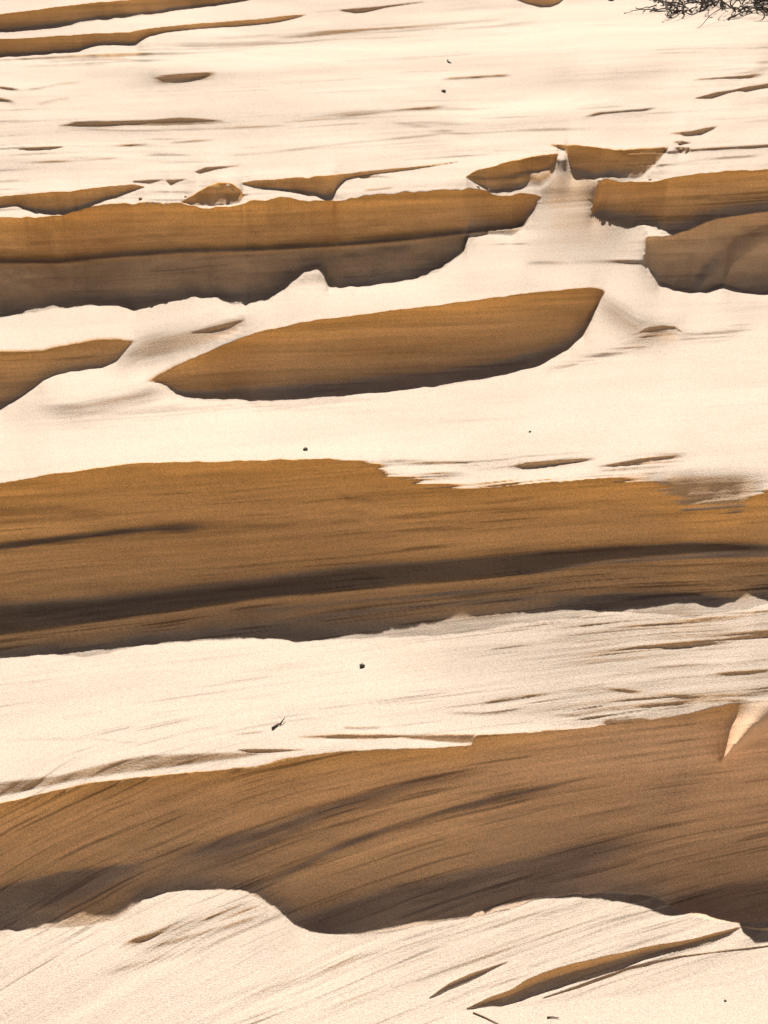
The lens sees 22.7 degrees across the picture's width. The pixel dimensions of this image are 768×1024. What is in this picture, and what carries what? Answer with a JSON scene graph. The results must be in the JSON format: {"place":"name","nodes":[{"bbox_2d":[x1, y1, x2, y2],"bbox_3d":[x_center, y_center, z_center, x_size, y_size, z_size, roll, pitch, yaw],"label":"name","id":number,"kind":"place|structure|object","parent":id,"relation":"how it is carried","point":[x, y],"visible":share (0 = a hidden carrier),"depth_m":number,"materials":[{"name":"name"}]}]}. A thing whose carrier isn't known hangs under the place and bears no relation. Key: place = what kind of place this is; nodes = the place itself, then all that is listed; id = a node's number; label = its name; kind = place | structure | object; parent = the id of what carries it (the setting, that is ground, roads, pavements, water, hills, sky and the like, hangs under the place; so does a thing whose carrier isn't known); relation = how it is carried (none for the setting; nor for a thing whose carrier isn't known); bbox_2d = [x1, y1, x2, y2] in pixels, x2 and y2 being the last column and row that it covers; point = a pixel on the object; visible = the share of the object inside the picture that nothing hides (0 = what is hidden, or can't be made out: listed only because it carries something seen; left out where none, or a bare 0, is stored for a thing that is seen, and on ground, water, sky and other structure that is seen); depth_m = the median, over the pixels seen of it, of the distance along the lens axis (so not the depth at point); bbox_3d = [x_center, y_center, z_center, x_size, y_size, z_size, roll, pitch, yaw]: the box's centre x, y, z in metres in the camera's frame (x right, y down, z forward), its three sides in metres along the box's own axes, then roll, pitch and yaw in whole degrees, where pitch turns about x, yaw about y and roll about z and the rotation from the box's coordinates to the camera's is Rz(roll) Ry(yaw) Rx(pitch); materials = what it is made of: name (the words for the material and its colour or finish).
{"place":"outdoors","nodes":[
{"label":"outdoors","id":0,"kind":"place"},
{"bbox_2d":[0,0,767,1023],"bbox_3d":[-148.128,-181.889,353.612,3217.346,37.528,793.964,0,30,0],"label":"sand","id":1,"kind":"structure","parent":0,"point":[498,528],"depth_m":4.04,"materials":[{"name":"beige sand"}]},
{"bbox_2d":[271,717,284,728],"bbox_3d":[-0.201,0.404,3.649,0.007,0.008,0.038,23,37,34],"label":"twig","id":2,"kind":"object","parent":1,"relation":"on","point":[276,725],"visible":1,"depth_m":3.65,"materials":[{"name":"beige wood"}]},
{"bbox_2d":[473,1012,498,1023],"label":"straw","id":3,"kind":"object","parent":1,"relation":"on","point":[485,1017],"visible":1,"depth_m":3.22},
{"bbox_2d":[624,0,767,27],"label":"dry shrub","id":4,"kind":"object","parent":1,"relation":"on","point":[722,3],"visible":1,"depth_m":7.35,"materials":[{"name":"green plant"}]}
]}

